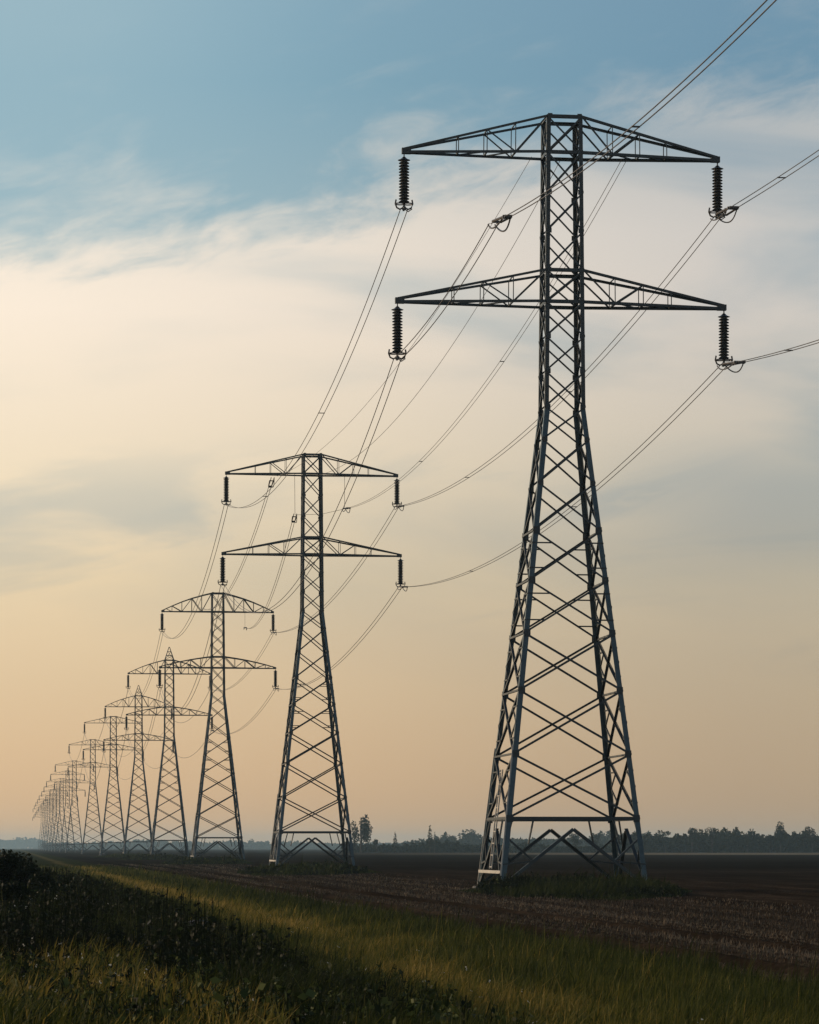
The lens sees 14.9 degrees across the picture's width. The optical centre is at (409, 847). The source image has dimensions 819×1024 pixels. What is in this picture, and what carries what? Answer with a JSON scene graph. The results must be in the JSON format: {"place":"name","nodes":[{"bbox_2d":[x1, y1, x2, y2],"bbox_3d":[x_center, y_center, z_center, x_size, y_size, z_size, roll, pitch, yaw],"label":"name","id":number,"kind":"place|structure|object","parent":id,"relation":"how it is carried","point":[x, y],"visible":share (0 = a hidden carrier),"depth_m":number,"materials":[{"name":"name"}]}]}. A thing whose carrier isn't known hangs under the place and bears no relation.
{"place":"outdoors","nodes":[
{"label":"outdoors","id":0,"kind":"place"},
{"bbox_2d":[0,923,314,1023],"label":"meadow grass","id":1,"kind":"structure","parent":0,"point":[43,1014],"depth_m":31.31,"materials":[{"name":"green plant"}]},
{"bbox_2d":[0,848,818,1020],"bbox_3d":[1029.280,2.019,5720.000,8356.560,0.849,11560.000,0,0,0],"label":"ground","id":2,"kind":"structure","parent":0,"point":[783,879],"depth_m":192.26,"materials":[{"name":"soil"}]},
{"bbox_2d":[0,879,36,911],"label":"bramble bush","id":3,"kind":"object","parent":2,"relation":"on","point":[9,889],"visible":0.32,"depth_m":72.02,"materials":[{"name":"green plant"}]},
{"bbox_2d":[0,849,40,885],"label":"bramble bush","id":4,"kind":"object","parent":2,"relation":"on","point":[23,870],"visible":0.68,"depth_m":91.66,"materials":[{"name":"green plant"}]},
{"bbox_2d":[0,837,45,848],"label":"woodland","id":5,"kind":"object","parent":2,"relation":"on","point":[22,843],"visible":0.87,"depth_m":9468.51,"materials":[{"name":"green plant"}]},
{"bbox_2d":[32,807,51,849],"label":"lattice pylon","id":6,"kind":"object","parent":2,"relation":"on","point":[40,830],"visible":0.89,"depth_m":2938.25,"materials":[{"name":"metal"}]},
{"bbox_2d":[34,804,53,849],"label":"lattice pylon","id":7,"kind":"object","parent":2,"relation":"on","point":[43,827],"visible":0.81,"depth_m":2718.46,"materials":[{"name":"metal"}]},
{"bbox_2d":[35,800,56,850],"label":"lattice pylon","id":8,"kind":"object","parent":2,"relation":"on","point":[44,823],"visible":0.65,"depth_m":2538.81,"materials":[{"name":"metal"}]},
{"bbox_2d":[37,797,58,850],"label":"lattice pylon","id":9,"kind":"object","parent":2,"relation":"on","point":[47,823],"visible":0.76,"depth_m":2378.83,"materials":[{"name":"metal"}]},
{"bbox_2d":[38,793,63,850],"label":"lattice pylon","id":10,"kind":"object","parent":2,"relation":"on","point":[50,819],"visible":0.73,"depth_m":2198.76,"materials":[{"name":"metal"}]},
{"bbox_2d":[41,789,68,850],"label":"lattice pylon","id":11,"kind":"object","parent":2,"relation":"on","point":[53,819],"visible":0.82,"depth_m":2038.75,"materials":[{"name":"metal"}]},
{"bbox_2d":[43,784,72,850],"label":"lattice pylon","id":12,"kind":"object","parent":2,"relation":"on","point":[56,797],"visible":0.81,"depth_m":1878.84,"materials":[{"name":"metal"}]},
{"bbox_2d":[45,778,77,851],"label":"lattice pylon","id":13,"kind":"object","parent":2,"relation":"on","point":[62,811],"visible":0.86,"depth_m":1728.88,"materials":[{"name":"metal"}]},
{"bbox_2d":[49,771,85,851],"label":"lattice pylon","id":14,"kind":"object","parent":2,"relation":"on","point":[65,790],"visible":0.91,"depth_m":1558.91,"materials":[{"name":"metal"}]},
{"bbox_2d":[54,760,94,852],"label":"lattice pylon","id":15,"kind":"object","parent":2,"relation":"on","point":[68,849],"visible":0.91,"depth_m":1378.86,"materials":[{"name":"metal"}]},
{"bbox_2d":[67,739,118,853],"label":"lattice pylon","id":16,"kind":"object","parent":2,"relation":"on","point":[98,814],"visible":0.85,"depth_m":1108.87,"materials":[{"name":"metal"}]},
{"bbox_2d":[82,716,143,854],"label":"lattice pylon","id":17,"kind":"object","parent":2,"relation":"on","point":[119,798],"visible":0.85,"depth_m":913.90,"materials":[{"name":"metal"}]},
{"bbox_2d":[96,852,147,857],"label":"grass patch","id":18,"kind":"object","parent":2,"relation":"on","point":[121,855],"visible":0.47,"depth_m":731.21,"materials":[{"name":"green plant"}]},
{"bbox_2d":[0,942,252,1023],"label":"leafy weeds","id":19,"kind":"object","parent":2,"relation":"on","point":[133,1006],"visible":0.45,"depth_m":32.32,"materials":[{"name":"green plant"}]},
{"bbox_2d":[103,686,174,853],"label":"lattice pylon","id":20,"kind":"object","parent":2,"relation":"on","point":[132,780],"visible":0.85,"depth_m":788.97,"materials":[{"name":"metal"}]},
{"bbox_2d":[104,730,126,774],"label":"power cable","id":21,"kind":"object","parent":20,"relation":"attached to","point":[120,759],"visible":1,"depth_m":682.21,"materials":[{"name":"grey metal"}]},
{"bbox_2d":[123,853,190,859],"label":"leafy weeds","id":22,"kind":"object","parent":2,"relation":"on","point":[151,854],"visible":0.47,"depth_m":592.00,"materials":[{"name":"green plant"}]},
{"bbox_2d":[124,647,212,856],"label":"lattice pylon","id":23,"kind":"object","parent":2,"relation":"on","point":[152,846],"visible":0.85,"depth_m":639.05,"materials":[{"name":"grey metal"}]},
{"bbox_2d":[0,866,410,1011],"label":"dark weeds","id":24,"kind":"object","parent":2,"relation":"on","point":[167,946],"visible":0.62,"depth_m":47.10,"materials":[{"name":"green plant"}]},
{"bbox_2d":[164,855,247,863],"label":"leafy weeds","id":25,"kind":"object","parent":2,"relation":"on","point":[177,860],"visible":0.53,"depth_m":429.55,"materials":[{"name":"green plant"}]},
{"bbox_2d":[162,855,252,864],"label":"grass patch","id":26,"kind":"object","parent":2,"relation":"on","point":[206,861],"visible":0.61,"depth_m":429.07,"materials":[{"name":"green plant"}]},
{"bbox_2d":[156,592,278,859],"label":"lattice pylon","id":27,"kind":"object","parent":2,"relation":"on","point":[211,657],"visible":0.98,"depth_m":471.09,"materials":[{"name":"grey metal"}]},
{"bbox_2d":[126,689,160,754],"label":"power cable","id":28,"kind":"object","parent":27,"relation":"hanging from","point":[149,729],"visible":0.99,"depth_m":520.72,"materials":[{"name":"grey metal"}]},
{"bbox_2d":[128,632,162,698],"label":"power cable","id":29,"kind":"object","parent":27,"relation":"hanging from","point":[151,670],"visible":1,"depth_m":511.05,"materials":[{"name":"grey metal"}]},
{"bbox_2d":[201,477,274,609],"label":"power cable","id":30,"kind":"object","parent":27,"relation":"attached to","point":[270,480],"visible":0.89,"depth_m":334.58,"materials":[{"name":"grey metal"}]},
{"bbox_2d":[212,637,271,690],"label":"power cable","id":31,"kind":"object","parent":27,"relation":"attached to","point":[247,671],"visible":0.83,"depth_m":526.92,"materials":[{"name":"grey metal"}]},
{"bbox_2d":[210,690,275,733],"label":"power cable","id":32,"kind":"object","parent":27,"relation":"hanging from","point":[252,720],"visible":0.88,"depth_m":521.85,"materials":[{"name":"grey metal"}]},
{"bbox_2d":[42,839,420,848],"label":"woodland","id":33,"kind":"object","parent":2,"relation":"on","point":[251,844],"visible":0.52,"depth_m":5470.05,"materials":[{"name":"green plant"}]},
{"bbox_2d":[0,868,564,1023],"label":"bank grass","id":34,"kind":"structure","parent":2,"relation":"on","point":[252,977],"depth_m":37.06,"materials":[{"name":"green plant"}]},
{"bbox_2d":[238,859,367,875],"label":"leafy weeds","id":35,"kind":"object","parent":2,"relation":"on","point":[354,870],"visible":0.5,"depth_m":263.49,"materials":[{"name":"green plant"}]},
{"bbox_2d":[237,856,381,876],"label":"grass patch","id":36,"kind":"object","parent":2,"relation":"on","point":[285,868],"visible":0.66,"depth_m":261.69,"materials":[{"name":"green plant"}]},
{"bbox_2d":[218,453,404,865],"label":"lattice pylon","id":37,"kind":"object","parent":2,"relation":"on","point":[276,843],"visible":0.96,"depth_m":305.14,"materials":[{"name":"metal"}]},
{"bbox_2d":[158,585,224,711],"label":"power cable","id":38,"kind":"object","parent":37,"relation":"hanging from","point":[202,659],"visible":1,"depth_m":339.98,"materials":[{"name":"grey metal"}]},
{"bbox_2d":[161,506,227,638],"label":"power cable","id":39,"kind":"object","parent":37,"relation":"attached to","point":[205,575],"visible":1,"depth_m":340.80,"materials":[{"name":"grey metal"}]},
{"bbox_2d":[244,514,296,629],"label":"power cable","id":40,"kind":"object","parent":37,"relation":"attached to","point":[292,521],"visible":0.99,"depth_m":336.66,"materials":[{"name":"grey metal"}]},
{"bbox_2d":[271,507,397,634],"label":"power cable","id":41,"kind":"object","parent":37,"relation":"attached to","point":[344,582],"visible":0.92,"depth_m":358.74,"materials":[{"name":"grey metal"}]},
{"bbox_2d":[273,589,400,690],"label":"power cable","id":42,"kind":"object","parent":37,"relation":"hanging from","point":[352,646],"visible":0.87,"depth_m":349.88,"materials":[{"name":"grey metal"}]},
{"bbox_2d":[144,939,532,1023],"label":"leafy weeds","id":43,"kind":"object","parent":2,"relation":"on","point":[245,991],"visible":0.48,"depth_m":29.97,"materials":[{"name":"green plant"}]},
{"bbox_2d":[351,814,372,852],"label":"tree","id":44,"kind":"object","parent":2,"relation":"on","point":[365,834],"visible":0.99,"depth_m":1445.00,"materials":[{"name":"green plant"}]},
{"bbox_2d":[372,839,378,852],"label":"tree","id":45,"kind":"object","parent":2,"relation":"on","point":[375,842],"visible":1,"depth_m":1457.37,"materials":[{"name":"green plant"}]},
{"bbox_2d":[393,834,397,852],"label":"tree","id":46,"kind":"object","parent":2,"relation":"on","point":[395,845],"visible":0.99,"depth_m":1451.77,"materials":[{"name":"green plant"}]},
{"bbox_2d":[40,863,818,1023],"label":"verge grass","id":47,"kind":"structure","parent":2,"relation":"on","point":[575,981],"depth_m":48.42,"materials":[{"name":"green plant"}]},
{"bbox_2d":[14,895,702,1022],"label":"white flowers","id":48,"kind":"object","parent":47,"relation":"on","point":[243,983],"visible":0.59,"depth_m":36.82,"materials":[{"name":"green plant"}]},
{"bbox_2d":[426,825,432,852],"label":"tree","id":49,"kind":"object","parent":2,"relation":"on","point":[430,842],"visible":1,"depth_m":1449.56,"materials":[{"name":"green plant"}]},
{"bbox_2d":[432,832,436,852],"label":"tree","id":50,"kind":"object","parent":2,"relation":"on","point":[435,845],"visible":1,"depth_m":1453.84,"materials":[{"name":"green plant"}]},
{"bbox_2d":[99,863,818,982],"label":"stubble","id":51,"kind":"object","parent":2,"relation":"on","point":[591,916],"visible":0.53,"depth_m":104.13,"materials":[{"name":"brown plant"}]},
{"bbox_2d":[466,829,476,843],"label":"tree","id":52,"kind":"object","parent":2,"relation":"on","point":[472,838],"visible":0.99,"depth_m":2439.20,"materials":[{"name":"green plant"}]},
{"bbox_2d":[340,839,620,852],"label":"woodland","id":53,"kind":"object","parent":2,"relation":"on","point":[447,846],"visible":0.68,"depth_m":1464.21,"materials":[{"name":"green plant"}]},
{"bbox_2d":[385,829,661,846],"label":"woodland","id":54,"kind":"object","parent":2,"relation":"on","point":[604,840],"visible":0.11,"depth_m":2469.25,"materials":[{"name":"green plant"}]},
{"bbox_2d":[388,113,732,887],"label":"lattice pylon","id":55,"kind":"object","parent":2,"relation":"on","point":[578,309],"visible":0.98,"depth_m":164.50,"materials":[{"name":"grey metal"}]},
{"bbox_2d":[221,359,400,612],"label":"power cable","id":56,"kind":"object","parent":55,"relation":"attached to","point":[339,501],"visible":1,"depth_m":191.65,"materials":[{"name":"grey metal"}]},
{"bbox_2d":[224,210,407,507],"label":"power cable","id":57,"kind":"object","parent":55,"relation":"attached to","point":[340,365],"visible":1,"depth_m":193.81,"materials":[{"name":"grey metal"}]},
{"bbox_2d":[278,157,531,475],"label":"power cable","id":58,"kind":"object","parent":55,"relation":"attached to","point":[433,315],"visible":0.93,"depth_m":200.36,"materials":[{"name":"grey metal"}]},
{"bbox_2d":[316,157,561,475],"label":"power cable","id":59,"kind":"object","parent":55,"relation":"attached to","point":[458,335],"visible":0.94,"depth_m":205.44,"materials":[{"name":"grey metal"}]},
{"bbox_2d":[394,223,495,358],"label":"power cable","id":60,"kind":"object","parent":55,"relation":"attached to","point":[447,293],"visible":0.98,"depth_m":143.91,"materials":[{"name":"grey metal"}]},
{"bbox_2d":[487,0,776,231],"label":"power cable","id":61,"kind":"object","parent":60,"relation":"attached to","point":[503,218],"visible":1,"depth_m":100.85,"materials":[{"name":"grey metal"}]},
{"bbox_2d":[342,159,626,512],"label":"power cable","id":62,"kind":"object","parent":55,"relation":"attached to","point":[498,363],"visible":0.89,"depth_m":209.44,"materials":[{"name":"grey metal"}]},
{"bbox_2d":[394,218,719,510],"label":"power cable","id":63,"kind":"object","parent":55,"relation":"attached to","point":[579,377],"visible":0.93,"depth_m":202.66,"materials":[{"name":"grey metal"}]},
{"bbox_2d":[397,366,725,590],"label":"power cable","id":64,"kind":"object","parent":55,"relation":"attached to","point":[587,493],"visible":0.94,"depth_m":200.65,"materials":[{"name":"grey metal"}]},
{"bbox_2d":[710,150,818,222],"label":"power cable","id":65,"kind":"object","parent":55,"relation":"attached to","point":[733,208],"visible":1,"depth_m":160.86,"materials":[{"name":"grey metal"}]},
{"bbox_2d":[717,339,818,372],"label":"power cable","id":66,"kind":"object","parent":55,"relation":"attached to","point":[733,363],"visible":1,"depth_m":160.58,"materials":[{"name":"grey metal"}]},
{"bbox_2d":[458,861,691,900],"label":"grass patch","id":67,"kind":"object","parent":2,"relation":"on","point":[556,888],"visible":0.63,"depth_m":140.96,"materials":[{"name":"green plant"}]},
{"bbox_2d":[569,833,581,852],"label":"tree","id":68,"kind":"object","parent":2,"relation":"on","point":[575,841],"visible":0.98,"depth_m":1447.63,"materials":[{"name":"green plant"}]},
{"bbox_2d":[475,871,687,898],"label":"leafy weeds","id":69,"kind":"object","parent":2,"relation":"on","point":[660,892],"visible":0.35,"depth_m":145.49,"materials":[{"name":"green plant"}]},
{"bbox_2d":[593,834,603,852],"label":"tree","id":70,"kind":"object","parent":2,"relation":"on","point":[597,842],"visible":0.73,"depth_m":1447.37,"materials":[{"name":"green plant"}]},
{"bbox_2d":[658,831,673,852],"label":"tree","id":71,"kind":"object","parent":2,"relation":"on","point":[665,840],"visible":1,"depth_m":1445.47,"materials":[{"name":"green plant"}]},
{"bbox_2d":[687,828,700,852],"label":"tree","id":72,"kind":"object","parent":2,"relation":"on","point":[692,837],"visible":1,"depth_m":1444.66,"materials":[{"name":"green plant"}]},
{"bbox_2d":[704,827,719,852],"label":"tree","id":73,"kind":"object","parent":2,"relation":"on","point":[711,833],"visible":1,"depth_m":1446.18,"materials":[{"name":"green plant"}]},
{"bbox_2d":[617,827,818,852],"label":"woodland","id":74,"kind":"object","parent":2,"relation":"on","point":[796,843],"visible":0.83,"depth_m":1452.95,"materials":[{"name":"green plant"}]},
{"bbox_2d":[724,828,730,852],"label":"tree","id":75,"kind":"object","parent":2,"relation":"on","point":[727,845],"visible":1,"depth_m":1446.66,"materials":[{"name":"green plant"}]},
{"bbox_2d":[741,832,753,852],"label":"tree","id":76,"kind":"object","parent":2,"relation":"on","point":[749,841],"visible":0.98,"depth_m":1444.50,"materials":[{"name":"green plant"}]},
{"bbox_2d":[774,821,786,852],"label":"tree","id":77,"kind":"object","parent":2,"relation":"on","point":[780,835],"visible":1,"depth_m":1444.86,"materials":[{"name":"green plant"}]},
{"bbox_2d":[804,826,818,852],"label":"tree","id":78,"kind":"object","parent":2,"relation":"on","point":[812,839],"visible":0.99,"depth_m":1442.83,"materials":[{"name":"green plant"}]},
{"bbox_2d":[0,0,818,846],"label":"sky","id":79,"kind":"structure","parent":0,"point":[199,212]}
]}

